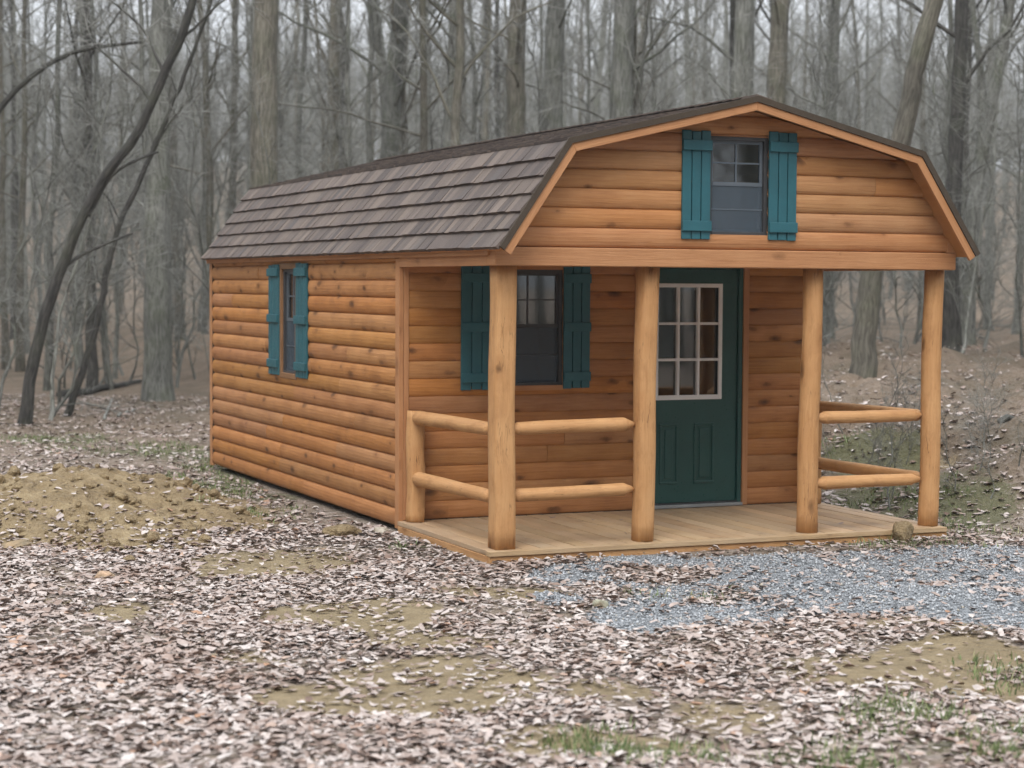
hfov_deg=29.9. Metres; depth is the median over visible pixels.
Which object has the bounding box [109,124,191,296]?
sapling
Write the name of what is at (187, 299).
sapling
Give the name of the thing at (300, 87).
bare tree
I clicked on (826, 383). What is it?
dead weed
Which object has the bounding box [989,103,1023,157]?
bare tree
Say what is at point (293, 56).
sapling
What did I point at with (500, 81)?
bare tree
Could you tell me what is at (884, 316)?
sapling
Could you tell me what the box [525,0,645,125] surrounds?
bare tree
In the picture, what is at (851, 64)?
bare tree
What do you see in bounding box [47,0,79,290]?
bare tree
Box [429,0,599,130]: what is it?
bare tree
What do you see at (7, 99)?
bare tree
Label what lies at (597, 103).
bare tree
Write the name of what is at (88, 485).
dirt clod
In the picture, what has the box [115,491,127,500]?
dirt clod
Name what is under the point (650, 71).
sapling
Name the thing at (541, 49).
bare tree
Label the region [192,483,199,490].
dirt clod
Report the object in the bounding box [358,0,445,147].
bare tree
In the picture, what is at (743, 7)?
bare tree
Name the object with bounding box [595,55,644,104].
sapling
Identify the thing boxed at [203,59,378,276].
sapling
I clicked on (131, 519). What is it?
dirt clod
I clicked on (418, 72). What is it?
bare tree
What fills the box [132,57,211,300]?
sapling
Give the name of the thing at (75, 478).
dirt clod
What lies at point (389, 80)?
bare tree
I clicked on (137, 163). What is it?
bare tree
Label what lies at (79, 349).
bare tree
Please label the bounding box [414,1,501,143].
bare tree
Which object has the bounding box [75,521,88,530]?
dirt clod
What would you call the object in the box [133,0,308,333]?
bare tree
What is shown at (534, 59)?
bare tree
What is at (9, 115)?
bare tree
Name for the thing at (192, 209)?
sapling
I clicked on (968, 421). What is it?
dead weed
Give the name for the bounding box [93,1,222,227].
bare tree
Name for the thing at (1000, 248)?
sapling
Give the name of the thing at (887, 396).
dead weed
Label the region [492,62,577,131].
sapling
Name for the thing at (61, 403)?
sapling
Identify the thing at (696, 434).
door
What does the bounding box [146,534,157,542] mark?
dirt clod
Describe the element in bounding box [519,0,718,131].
bare tree
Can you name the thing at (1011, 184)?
sapling
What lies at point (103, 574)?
flat stone
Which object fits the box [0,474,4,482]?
dirt clod
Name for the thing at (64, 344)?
sapling
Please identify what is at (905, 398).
dead weed
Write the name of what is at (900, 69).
bare tree
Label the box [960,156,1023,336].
sapling
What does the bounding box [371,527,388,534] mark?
pale stone
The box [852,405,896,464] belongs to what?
dead weed
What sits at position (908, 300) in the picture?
sapling
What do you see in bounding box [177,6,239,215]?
bare tree
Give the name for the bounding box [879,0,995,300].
sapling
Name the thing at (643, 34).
bare tree
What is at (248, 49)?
bare tree
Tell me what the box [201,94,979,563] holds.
log cabin
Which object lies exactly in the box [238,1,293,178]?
bare tree
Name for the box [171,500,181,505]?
dirt clod
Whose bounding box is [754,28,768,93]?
bare tree
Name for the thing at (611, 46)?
bare tree
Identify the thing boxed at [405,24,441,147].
bare tree
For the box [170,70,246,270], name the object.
sapling
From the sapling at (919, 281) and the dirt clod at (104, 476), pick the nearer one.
the dirt clod at (104, 476)
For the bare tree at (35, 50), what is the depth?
60.33 m
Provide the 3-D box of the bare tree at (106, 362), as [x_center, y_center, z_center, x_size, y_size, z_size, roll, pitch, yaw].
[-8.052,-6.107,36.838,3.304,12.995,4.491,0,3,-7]
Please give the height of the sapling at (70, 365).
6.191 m
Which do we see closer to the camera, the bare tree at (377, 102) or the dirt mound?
the dirt mound
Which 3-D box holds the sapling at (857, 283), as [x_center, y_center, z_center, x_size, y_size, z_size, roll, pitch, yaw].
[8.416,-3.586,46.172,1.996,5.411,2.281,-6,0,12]
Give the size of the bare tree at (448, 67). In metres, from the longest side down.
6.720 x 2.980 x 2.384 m
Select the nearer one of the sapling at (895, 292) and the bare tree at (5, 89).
the sapling at (895, 292)
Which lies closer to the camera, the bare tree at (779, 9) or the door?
the door
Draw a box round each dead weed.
[821,333,851,433]
[821,424,837,473]
[841,327,918,465]
[849,341,917,508]
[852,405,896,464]
[856,422,907,502]
[864,381,918,498]
[876,381,895,435]
[884,378,915,435]
[892,366,918,446]
[896,355,945,443]
[902,378,920,464]
[909,367,945,446]
[910,367,968,490]
[950,345,1016,438]
[955,355,1011,470]
[957,388,994,452]
[960,381,1014,498]
[967,394,995,438]
[996,396,1023,466]
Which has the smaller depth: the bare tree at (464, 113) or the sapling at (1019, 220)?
the sapling at (1019, 220)
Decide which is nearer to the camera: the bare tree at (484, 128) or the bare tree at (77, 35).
the bare tree at (484, 128)
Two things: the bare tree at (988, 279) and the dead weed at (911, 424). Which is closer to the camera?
the dead weed at (911, 424)
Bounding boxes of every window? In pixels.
[283,269,294,373]
[515,269,562,385]
[710,136,767,234]
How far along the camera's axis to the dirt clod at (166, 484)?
17.03 m
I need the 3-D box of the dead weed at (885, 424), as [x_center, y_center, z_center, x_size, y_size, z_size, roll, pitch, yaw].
[3.368,0.372,17.102,0.609,1.716,0.761,-2,-15,31]
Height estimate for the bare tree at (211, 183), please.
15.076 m
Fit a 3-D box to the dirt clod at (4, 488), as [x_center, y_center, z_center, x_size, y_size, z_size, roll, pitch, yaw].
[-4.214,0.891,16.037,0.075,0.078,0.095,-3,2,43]
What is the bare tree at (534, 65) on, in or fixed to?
on the ground at (938, 655)
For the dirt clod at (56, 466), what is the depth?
17.30 m
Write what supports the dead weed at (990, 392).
on the ground at (938, 655)
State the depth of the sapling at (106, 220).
49.56 m
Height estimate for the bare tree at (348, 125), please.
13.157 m
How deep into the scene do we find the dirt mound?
15.57 m
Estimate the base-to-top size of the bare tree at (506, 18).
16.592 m
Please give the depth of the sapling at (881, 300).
51.13 m
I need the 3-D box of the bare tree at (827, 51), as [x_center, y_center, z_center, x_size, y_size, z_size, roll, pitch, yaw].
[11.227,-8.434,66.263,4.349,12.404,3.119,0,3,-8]
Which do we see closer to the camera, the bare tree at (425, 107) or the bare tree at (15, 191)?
the bare tree at (425, 107)
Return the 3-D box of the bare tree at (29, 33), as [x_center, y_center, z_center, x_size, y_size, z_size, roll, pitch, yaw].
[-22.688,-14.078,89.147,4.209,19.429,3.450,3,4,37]
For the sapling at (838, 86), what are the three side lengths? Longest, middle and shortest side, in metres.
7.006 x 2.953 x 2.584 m
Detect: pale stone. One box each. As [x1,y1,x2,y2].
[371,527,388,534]
[592,599,608,607]
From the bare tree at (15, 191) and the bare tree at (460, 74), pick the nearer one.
the bare tree at (460, 74)
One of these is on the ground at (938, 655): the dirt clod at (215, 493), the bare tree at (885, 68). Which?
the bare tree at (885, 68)
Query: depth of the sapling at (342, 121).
33.11 m
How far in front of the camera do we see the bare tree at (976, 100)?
71.73 m
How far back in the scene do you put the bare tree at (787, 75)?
54.02 m
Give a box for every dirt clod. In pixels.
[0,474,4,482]
[2,486,10,490]
[7,470,17,475]
[8,504,19,510]
[9,465,20,474]
[11,483,22,490]
[14,508,26,513]
[15,528,22,532]
[52,463,64,470]
[72,476,82,480]
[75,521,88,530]
[75,527,84,533]
[76,536,85,542]
[79,517,89,522]
[84,482,92,488]
[99,473,108,479]
[104,489,114,496]
[108,540,120,545]
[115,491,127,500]
[123,555,135,561]
[125,516,135,522]
[127,497,137,504]
[130,485,140,492]
[139,474,148,481]
[145,531,158,538]
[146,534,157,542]
[163,482,169,487]
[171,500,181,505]
[173,479,187,487]
[183,477,192,485]
[186,526,196,531]
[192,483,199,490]
[198,534,211,541]
[207,489,220,497]
[232,506,246,513]
[243,511,249,515]
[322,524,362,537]
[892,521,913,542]
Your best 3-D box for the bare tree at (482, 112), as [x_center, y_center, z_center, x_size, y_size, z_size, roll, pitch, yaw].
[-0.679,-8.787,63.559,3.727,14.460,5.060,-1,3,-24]
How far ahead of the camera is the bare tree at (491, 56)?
89.65 m
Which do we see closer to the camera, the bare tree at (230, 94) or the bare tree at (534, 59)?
the bare tree at (230, 94)
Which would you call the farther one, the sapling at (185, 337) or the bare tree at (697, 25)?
the bare tree at (697, 25)
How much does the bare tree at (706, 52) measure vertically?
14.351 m
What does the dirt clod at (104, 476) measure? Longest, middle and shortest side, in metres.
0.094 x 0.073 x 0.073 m
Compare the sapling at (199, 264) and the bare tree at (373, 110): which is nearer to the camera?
the sapling at (199, 264)
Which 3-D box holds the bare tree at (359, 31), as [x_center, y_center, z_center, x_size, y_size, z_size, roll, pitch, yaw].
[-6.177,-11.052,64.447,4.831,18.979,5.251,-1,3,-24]
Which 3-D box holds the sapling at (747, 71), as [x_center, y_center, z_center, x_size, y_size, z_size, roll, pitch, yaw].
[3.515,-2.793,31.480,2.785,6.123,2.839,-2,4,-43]
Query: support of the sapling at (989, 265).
on the ground at (938, 655)
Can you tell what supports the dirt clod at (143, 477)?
on the dirt mound
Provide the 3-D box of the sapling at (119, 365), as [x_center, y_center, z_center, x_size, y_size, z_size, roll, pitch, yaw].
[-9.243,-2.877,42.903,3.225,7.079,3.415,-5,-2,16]
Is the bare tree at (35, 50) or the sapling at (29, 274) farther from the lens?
the bare tree at (35, 50)
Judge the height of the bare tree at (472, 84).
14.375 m
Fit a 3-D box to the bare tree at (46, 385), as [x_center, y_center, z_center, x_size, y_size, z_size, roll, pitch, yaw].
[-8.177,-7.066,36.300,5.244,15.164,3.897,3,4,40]
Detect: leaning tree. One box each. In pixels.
[17,0,273,425]
[49,0,234,415]
[849,0,943,378]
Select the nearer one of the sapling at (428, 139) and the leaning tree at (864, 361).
the leaning tree at (864, 361)
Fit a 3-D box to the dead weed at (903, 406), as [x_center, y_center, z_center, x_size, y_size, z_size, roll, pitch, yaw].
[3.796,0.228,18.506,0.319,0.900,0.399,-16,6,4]
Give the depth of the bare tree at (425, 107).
35.06 m
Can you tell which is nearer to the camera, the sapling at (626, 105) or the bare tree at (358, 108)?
the sapling at (626, 105)
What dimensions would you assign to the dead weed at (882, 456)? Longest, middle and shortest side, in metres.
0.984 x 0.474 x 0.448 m
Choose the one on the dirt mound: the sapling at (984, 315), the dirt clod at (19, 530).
the dirt clod at (19, 530)
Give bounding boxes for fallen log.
[56,379,141,396]
[102,398,112,418]
[116,409,135,416]
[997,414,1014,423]
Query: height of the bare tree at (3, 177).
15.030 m
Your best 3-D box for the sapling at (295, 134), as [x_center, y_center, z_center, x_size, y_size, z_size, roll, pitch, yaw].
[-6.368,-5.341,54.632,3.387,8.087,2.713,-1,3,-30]
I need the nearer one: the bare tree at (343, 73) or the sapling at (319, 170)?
the sapling at (319, 170)
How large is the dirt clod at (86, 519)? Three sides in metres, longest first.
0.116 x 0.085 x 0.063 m
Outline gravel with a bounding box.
[525,542,1023,635]
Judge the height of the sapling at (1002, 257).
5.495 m
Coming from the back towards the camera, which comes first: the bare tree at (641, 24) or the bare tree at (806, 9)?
the bare tree at (641, 24)
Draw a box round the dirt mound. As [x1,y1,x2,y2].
[0,466,280,555]
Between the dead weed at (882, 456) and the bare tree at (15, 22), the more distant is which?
the bare tree at (15, 22)
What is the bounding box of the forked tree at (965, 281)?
[960,0,1023,344]
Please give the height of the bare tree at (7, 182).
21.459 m
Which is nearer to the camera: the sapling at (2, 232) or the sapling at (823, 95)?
the sapling at (823, 95)
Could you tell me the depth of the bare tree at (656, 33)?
63.30 m
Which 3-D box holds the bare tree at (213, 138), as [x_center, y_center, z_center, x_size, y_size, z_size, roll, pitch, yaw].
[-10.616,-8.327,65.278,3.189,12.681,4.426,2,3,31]
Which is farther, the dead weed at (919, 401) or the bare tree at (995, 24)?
the bare tree at (995, 24)
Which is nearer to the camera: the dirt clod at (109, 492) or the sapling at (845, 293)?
the dirt clod at (109, 492)
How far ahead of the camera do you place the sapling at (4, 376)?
28.51 m
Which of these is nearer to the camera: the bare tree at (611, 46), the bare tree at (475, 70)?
the bare tree at (475, 70)
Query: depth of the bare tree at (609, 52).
52.04 m
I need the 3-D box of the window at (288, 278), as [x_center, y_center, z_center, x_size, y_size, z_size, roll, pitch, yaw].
[-2.063,-0.591,18.077,0.068,0.980,0.440,-1,3,-24]
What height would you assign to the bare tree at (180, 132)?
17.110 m
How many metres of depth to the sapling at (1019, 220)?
30.55 m
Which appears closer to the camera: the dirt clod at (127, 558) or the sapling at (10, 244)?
the dirt clod at (127, 558)
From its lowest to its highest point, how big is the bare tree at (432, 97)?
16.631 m
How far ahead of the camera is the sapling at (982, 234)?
41.75 m
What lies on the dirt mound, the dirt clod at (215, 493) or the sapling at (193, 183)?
the dirt clod at (215, 493)
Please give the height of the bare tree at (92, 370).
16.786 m
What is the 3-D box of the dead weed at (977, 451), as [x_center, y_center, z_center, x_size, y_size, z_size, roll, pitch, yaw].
[4.109,0.533,16.651,0.599,1.241,0.566,-5,-16,28]
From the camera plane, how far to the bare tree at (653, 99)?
41.00 m
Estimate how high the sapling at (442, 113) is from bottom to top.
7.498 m
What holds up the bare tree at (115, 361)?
on the ground at (938, 655)
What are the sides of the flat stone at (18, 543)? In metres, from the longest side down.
0.233 x 0.178 x 0.095 m
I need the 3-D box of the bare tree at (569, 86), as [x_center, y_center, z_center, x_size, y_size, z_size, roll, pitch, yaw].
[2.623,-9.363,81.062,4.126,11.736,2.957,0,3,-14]
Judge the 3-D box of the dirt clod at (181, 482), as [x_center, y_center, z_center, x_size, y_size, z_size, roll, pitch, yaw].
[-2.973,0.903,17.190,0.129,0.096,0.098,-5,1,-35]
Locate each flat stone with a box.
[2,540,30,549]
[94,571,114,578]
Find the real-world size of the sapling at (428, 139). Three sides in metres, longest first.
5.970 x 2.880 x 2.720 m
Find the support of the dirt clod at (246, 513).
on the dirt mound
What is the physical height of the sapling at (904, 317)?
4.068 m
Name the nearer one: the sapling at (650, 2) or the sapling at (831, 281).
the sapling at (650, 2)
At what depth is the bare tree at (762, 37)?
61.49 m
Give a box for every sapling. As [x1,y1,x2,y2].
[0,0,108,313]
[0,0,157,420]
[0,38,108,408]
[0,41,158,417]
[0,104,144,387]
[0,181,31,269]
[0,184,62,361]
[0,312,30,365]
[1,94,207,378]
[5,181,47,326]
[7,204,83,350]
[16,43,216,413]
[25,97,144,375]
[31,64,144,352]
[33,96,133,296]
[33,117,123,357]
[33,125,143,386]
[42,197,141,325]
[43,138,133,369]
[74,149,190,380]
[103,131,197,343]
[107,140,223,369]
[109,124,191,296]
[120,103,210,347]
[123,68,235,380]
[125,29,249,387]
[127,1,254,406]
[129,140,209,379]
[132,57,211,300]
[134,36,236,334]
[169,46,239,331]
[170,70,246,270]
[172,0,318,273]
[189,109,246,288]
[192,130,246,267]
[194,96,326,245]
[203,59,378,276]
[209,39,314,194]
[214,101,302,238]
[237,75,311,195]
[246,34,325,179]
[278,0,397,180]
[280,126,358,179]
[362,89,437,158]
[367,7,480,159]
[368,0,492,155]
[408,116,430,151]
[408,117,443,152]
[411,49,481,149]
[428,88,532,145]
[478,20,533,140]
[485,0,576,138]
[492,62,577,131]
[566,74,668,123]
[582,0,744,113]
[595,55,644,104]
[607,19,679,112]
[644,63,674,112]
[649,68,693,110]
[695,18,795,98]
[706,14,769,102]
[720,41,793,97]
[734,32,877,273]
[752,2,894,343]
[765,0,888,297]
[774,2,891,353]
[801,88,921,338]
[806,45,854,327]
[808,27,879,290]
[812,0,895,341]
[817,11,891,314]
[824,100,908,341]
[834,271,859,314]
[834,271,906,297]
[835,108,884,282]
[844,271,902,325]
[847,133,918,324]
[848,0,939,324]
[850,83,956,347]
[857,1,1022,351]
[875,0,1007,343]
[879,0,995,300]
[881,270,923,330]
[884,65,985,343]
[884,240,1002,336]
[886,121,999,336]
[892,271,918,321]
[901,0,1023,287]
[903,0,1023,353]
[909,57,975,279]
[910,168,992,330]
[929,101,1023,329]
[938,66,1017,266]
[958,11,1023,357]
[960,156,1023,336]
[968,56,1023,327]
[971,166,1012,332]
[972,157,1023,321]
[974,0,1023,267]
[975,38,1023,306]
[976,175,1021,326]
[977,176,1023,331]
[979,207,1017,318]
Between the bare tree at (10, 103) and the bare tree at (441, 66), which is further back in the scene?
the bare tree at (441, 66)
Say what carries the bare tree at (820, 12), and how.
on the ground at (938, 655)
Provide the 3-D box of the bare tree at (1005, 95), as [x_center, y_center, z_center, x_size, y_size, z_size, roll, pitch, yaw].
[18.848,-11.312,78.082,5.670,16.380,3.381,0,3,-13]
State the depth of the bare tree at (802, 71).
81.27 m
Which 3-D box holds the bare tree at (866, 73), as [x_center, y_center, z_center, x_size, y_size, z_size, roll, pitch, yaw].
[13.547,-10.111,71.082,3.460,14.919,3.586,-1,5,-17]
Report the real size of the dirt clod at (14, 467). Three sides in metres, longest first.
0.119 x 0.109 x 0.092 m
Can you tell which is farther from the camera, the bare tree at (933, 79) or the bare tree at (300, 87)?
the bare tree at (933, 79)
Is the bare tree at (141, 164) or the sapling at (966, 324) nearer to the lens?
the sapling at (966, 324)
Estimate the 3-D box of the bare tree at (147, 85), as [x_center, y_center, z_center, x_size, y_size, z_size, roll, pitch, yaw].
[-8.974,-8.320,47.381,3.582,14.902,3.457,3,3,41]
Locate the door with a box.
[655,269,737,502]
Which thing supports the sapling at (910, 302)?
on the ground at (938, 655)
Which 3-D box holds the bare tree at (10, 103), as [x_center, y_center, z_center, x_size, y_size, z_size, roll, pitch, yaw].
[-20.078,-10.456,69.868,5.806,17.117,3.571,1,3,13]
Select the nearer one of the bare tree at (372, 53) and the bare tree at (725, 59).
the bare tree at (372, 53)
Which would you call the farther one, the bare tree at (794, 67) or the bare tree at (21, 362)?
the bare tree at (794, 67)
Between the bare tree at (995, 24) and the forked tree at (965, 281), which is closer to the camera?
the forked tree at (965, 281)
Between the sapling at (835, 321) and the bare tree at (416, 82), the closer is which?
the sapling at (835, 321)
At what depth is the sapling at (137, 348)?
39.31 m
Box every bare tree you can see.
[0,0,50,353]
[0,0,68,369]
[0,0,80,295]
[0,0,102,371]
[0,0,148,366]
[0,0,173,389]
[0,0,197,390]
[0,1,38,171]
[0,2,40,261]
[0,2,42,176]
[0,5,35,313]
[0,16,141,113]
[0,25,59,245]
[2,0,35,339]
[6,0,61,282]
[7,0,80,328]
[15,0,70,307]
[15,0,144,388]
[31,0,198,353]
[32,0,249,340]
[38,0,221,265]
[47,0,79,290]
[60,0,205,378]
[62,0,132,306]
[66,0,289,276]
[70,0,180,302]
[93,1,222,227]
[101,0,150,313]
[103,0,234,192]
[114,51,181,240]
[117,37,201,261]
[129,0,228,313]
[130,4,245,318]
[131,10,196,255]
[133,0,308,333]
[133,49,220,224]
[140,0,176,401]
[141,44,200,265]
[172,0,326,191]
[174,0,322,218]
[176,0,321,192]
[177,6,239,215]
[178,0,246,316]
[184,0,326,207]
[196,0,318,157]
[196,4,248,198]
[199,33,244,204]
[200,1,294,174]
[229,0,452,158]
[230,0,381,178]
[231,0,522,151]
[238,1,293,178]
[238,12,310,193]
[244,0,377,190]
[245,0,326,179]
[245,4,325,180]
[249,0,277,187]
[278,0,364,168]
[278,0,384,149]
[278,0,419,178]
[278,2,364,173]
[279,0,355,167]
[280,0,364,170]
[284,3,364,156]
[291,0,380,177]
[301,0,369,174]
[312,0,435,161]
[320,41,360,166]
[327,0,479,152]
[333,0,480,162]
[344,0,463,154]
[344,48,377,165]
[350,2,483,146]
[352,0,388,119]
[352,1,444,98]
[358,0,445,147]
[358,0,462,151]
[367,0,590,145]
[382,0,492,146]
[384,6,470,152]
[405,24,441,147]
[406,4,442,150]
[410,0,544,148]
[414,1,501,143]
[418,0,539,140]
[419,0,533,144]
[427,0,506,139]
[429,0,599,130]
[431,0,476,147]
[431,0,504,141]
[432,3,503,143]
[433,2,493,141]
[440,0,543,136]
[460,0,545,141]
[468,0,565,137]
[470,0,593,131]
[473,6,500,135]
[489,15,506,137]
[493,0,546,137]
[493,1,585,136]
[504,0,597,124]
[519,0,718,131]
[525,0,608,130]
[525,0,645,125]
[525,1,607,132]
[528,0,607,125]
[536,7,584,118]
[536,26,579,121]
[538,0,607,130]
[543,0,613,124]
[545,0,639,121]
[563,37,580,124]
[569,0,657,121]
[579,0,656,119]
[581,0,731,119]
[584,0,710,113]
[591,3,679,81]
[595,0,691,109]
[603,0,683,114]
[603,0,726,118]
[603,5,658,117]
[634,0,757,98]
[637,3,663,108]
[639,0,692,110]
[642,0,761,109]
[643,0,701,108]
[647,0,697,107]
[653,0,728,106]
[661,1,723,103]
[669,0,757,100]
[678,0,727,106]
[681,0,722,106]
[683,0,729,105]
[695,0,763,102]
[701,0,808,100]
[708,5,729,100]
[711,0,755,95]
[713,0,810,94]
[718,0,916,338]
[720,0,788,104]
[730,0,792,93]
[753,0,879,127]
[753,0,916,143]
[754,0,844,116]
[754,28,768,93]
[755,0,809,103]
[755,0,816,46]
[761,0,855,115]
[788,36,804,105]
[789,28,816,106]
[791,0,863,121]
[794,61,810,106]
[796,2,843,123]
[806,0,886,304]
[814,0,918,138]
[834,1,879,279]
[837,0,906,289]
[839,0,903,273]
[844,0,902,136]
[844,0,1022,328]
[846,0,908,272]
[852,0,1023,351]
[864,4,916,277]
[869,0,945,290]
[872,0,940,298]
[876,2,922,295]
[878,1,940,284]
[896,0,1023,185]
[911,0,1019,329]
[913,32,946,165]
[917,1,1003,203]
[924,10,1023,223]
[943,0,1023,299]
[946,0,1019,304]
[967,16,1023,105]
[969,0,1023,333]
[970,0,1023,194]
[971,0,1023,194]
[973,0,1022,299]
[986,34,1023,304]
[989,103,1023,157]
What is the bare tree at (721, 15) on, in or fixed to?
on the ground at (938, 655)
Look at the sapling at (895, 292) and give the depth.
32.78 m
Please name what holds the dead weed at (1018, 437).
on the ground at (938, 655)
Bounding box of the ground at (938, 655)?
[0,159,1023,767]
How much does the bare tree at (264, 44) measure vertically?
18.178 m
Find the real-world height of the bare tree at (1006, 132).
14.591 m
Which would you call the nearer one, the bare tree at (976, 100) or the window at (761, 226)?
the window at (761, 226)
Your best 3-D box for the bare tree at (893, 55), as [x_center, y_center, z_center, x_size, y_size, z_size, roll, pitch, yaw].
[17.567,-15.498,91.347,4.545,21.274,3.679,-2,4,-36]
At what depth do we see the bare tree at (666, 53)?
69.02 m
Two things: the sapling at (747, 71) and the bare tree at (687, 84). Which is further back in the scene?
the bare tree at (687, 84)
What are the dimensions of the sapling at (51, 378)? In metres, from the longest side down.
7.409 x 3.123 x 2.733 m
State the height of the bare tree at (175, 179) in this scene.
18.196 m
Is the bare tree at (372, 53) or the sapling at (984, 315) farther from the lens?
the sapling at (984, 315)
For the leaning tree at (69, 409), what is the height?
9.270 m
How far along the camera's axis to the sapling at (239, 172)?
53.13 m
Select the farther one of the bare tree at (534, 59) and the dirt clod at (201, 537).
the bare tree at (534, 59)
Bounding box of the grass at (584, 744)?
[0,428,1023,767]
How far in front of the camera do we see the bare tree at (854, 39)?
66.20 m
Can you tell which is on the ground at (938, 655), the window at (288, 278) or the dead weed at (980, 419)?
the dead weed at (980, 419)
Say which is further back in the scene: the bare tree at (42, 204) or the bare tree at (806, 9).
the bare tree at (806, 9)
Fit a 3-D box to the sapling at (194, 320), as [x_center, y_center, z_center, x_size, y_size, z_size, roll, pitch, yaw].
[-5.755,-3.306,37.274,3.253,7.338,2.604,4,5,-39]
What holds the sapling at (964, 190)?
on the ground at (938, 655)
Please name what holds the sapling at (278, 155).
on the ground at (938, 655)
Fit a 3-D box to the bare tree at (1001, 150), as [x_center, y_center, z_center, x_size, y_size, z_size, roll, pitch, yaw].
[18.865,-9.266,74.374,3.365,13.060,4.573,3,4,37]
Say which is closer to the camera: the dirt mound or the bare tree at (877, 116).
the dirt mound
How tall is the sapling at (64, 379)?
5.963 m
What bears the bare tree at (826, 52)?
on the ground at (938, 655)
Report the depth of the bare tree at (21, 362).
43.23 m
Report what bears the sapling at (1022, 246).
on the ground at (938, 655)
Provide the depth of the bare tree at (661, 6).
56.93 m
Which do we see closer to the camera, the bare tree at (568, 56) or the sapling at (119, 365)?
the sapling at (119, 365)
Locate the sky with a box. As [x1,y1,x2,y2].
[4,0,1023,171]
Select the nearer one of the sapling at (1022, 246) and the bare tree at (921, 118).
the sapling at (1022, 246)
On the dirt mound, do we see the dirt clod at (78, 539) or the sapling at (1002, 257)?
the dirt clod at (78, 539)
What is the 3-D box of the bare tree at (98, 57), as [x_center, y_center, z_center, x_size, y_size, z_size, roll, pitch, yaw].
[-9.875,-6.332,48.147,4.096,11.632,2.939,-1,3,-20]
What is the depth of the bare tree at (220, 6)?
52.68 m
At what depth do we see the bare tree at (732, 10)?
42.66 m
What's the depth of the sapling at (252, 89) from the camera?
29.02 m
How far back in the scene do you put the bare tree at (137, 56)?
77.64 m
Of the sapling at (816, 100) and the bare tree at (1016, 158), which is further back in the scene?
the bare tree at (1016, 158)
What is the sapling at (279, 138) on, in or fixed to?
on the ground at (938, 655)
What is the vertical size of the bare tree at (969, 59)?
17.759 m
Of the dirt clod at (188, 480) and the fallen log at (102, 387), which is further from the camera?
the fallen log at (102, 387)
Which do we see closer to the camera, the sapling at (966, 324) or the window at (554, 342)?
the window at (554, 342)
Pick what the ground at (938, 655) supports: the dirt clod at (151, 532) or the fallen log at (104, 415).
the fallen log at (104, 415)
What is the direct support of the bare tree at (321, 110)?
on the ground at (938, 655)
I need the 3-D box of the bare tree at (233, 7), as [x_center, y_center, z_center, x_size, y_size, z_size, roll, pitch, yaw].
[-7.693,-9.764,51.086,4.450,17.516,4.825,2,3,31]
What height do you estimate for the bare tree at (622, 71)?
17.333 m
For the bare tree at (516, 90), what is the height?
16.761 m
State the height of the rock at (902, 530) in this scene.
0.218 m
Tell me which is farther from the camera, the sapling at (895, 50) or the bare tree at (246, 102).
the bare tree at (246, 102)
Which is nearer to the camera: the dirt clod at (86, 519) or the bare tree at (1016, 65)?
the dirt clod at (86, 519)
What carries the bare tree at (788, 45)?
on the ground at (938, 655)
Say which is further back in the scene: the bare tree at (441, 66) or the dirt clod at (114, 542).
the bare tree at (441, 66)
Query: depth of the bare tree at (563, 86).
69.07 m
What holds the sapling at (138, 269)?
on the ground at (938, 655)
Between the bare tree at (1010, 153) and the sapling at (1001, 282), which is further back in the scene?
the bare tree at (1010, 153)
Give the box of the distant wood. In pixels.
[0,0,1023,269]
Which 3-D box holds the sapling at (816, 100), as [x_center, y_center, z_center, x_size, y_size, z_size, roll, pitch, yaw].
[5.003,-3.211,33.685,3.830,6.093,2.959,2,3,23]
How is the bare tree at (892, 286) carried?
on the ground at (938, 655)
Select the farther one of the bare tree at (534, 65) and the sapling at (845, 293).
the bare tree at (534, 65)
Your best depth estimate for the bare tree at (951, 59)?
34.28 m
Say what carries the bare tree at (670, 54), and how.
on the ground at (938, 655)
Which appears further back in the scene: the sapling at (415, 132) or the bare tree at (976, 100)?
the bare tree at (976, 100)
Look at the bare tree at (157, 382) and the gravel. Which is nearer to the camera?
the gravel
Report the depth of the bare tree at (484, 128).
62.87 m
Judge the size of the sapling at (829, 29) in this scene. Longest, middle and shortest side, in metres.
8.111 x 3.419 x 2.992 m
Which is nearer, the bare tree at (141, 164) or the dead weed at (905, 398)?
the dead weed at (905, 398)
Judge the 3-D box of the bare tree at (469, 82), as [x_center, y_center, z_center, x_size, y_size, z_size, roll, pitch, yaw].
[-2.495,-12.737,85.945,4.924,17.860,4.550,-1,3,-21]
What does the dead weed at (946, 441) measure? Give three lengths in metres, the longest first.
1.349 x 0.651 x 0.614 m
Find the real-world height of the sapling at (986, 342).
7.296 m
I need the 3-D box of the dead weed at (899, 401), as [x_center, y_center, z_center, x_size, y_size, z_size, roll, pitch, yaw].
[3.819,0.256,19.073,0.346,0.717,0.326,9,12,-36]
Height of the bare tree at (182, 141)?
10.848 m
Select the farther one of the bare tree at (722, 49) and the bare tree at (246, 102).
the bare tree at (722, 49)
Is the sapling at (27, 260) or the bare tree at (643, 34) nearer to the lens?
the bare tree at (643, 34)
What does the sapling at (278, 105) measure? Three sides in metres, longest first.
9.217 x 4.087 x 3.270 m
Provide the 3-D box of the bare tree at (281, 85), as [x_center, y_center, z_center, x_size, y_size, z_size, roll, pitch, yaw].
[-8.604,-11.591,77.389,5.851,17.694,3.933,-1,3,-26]
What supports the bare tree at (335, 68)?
on the ground at (938, 655)

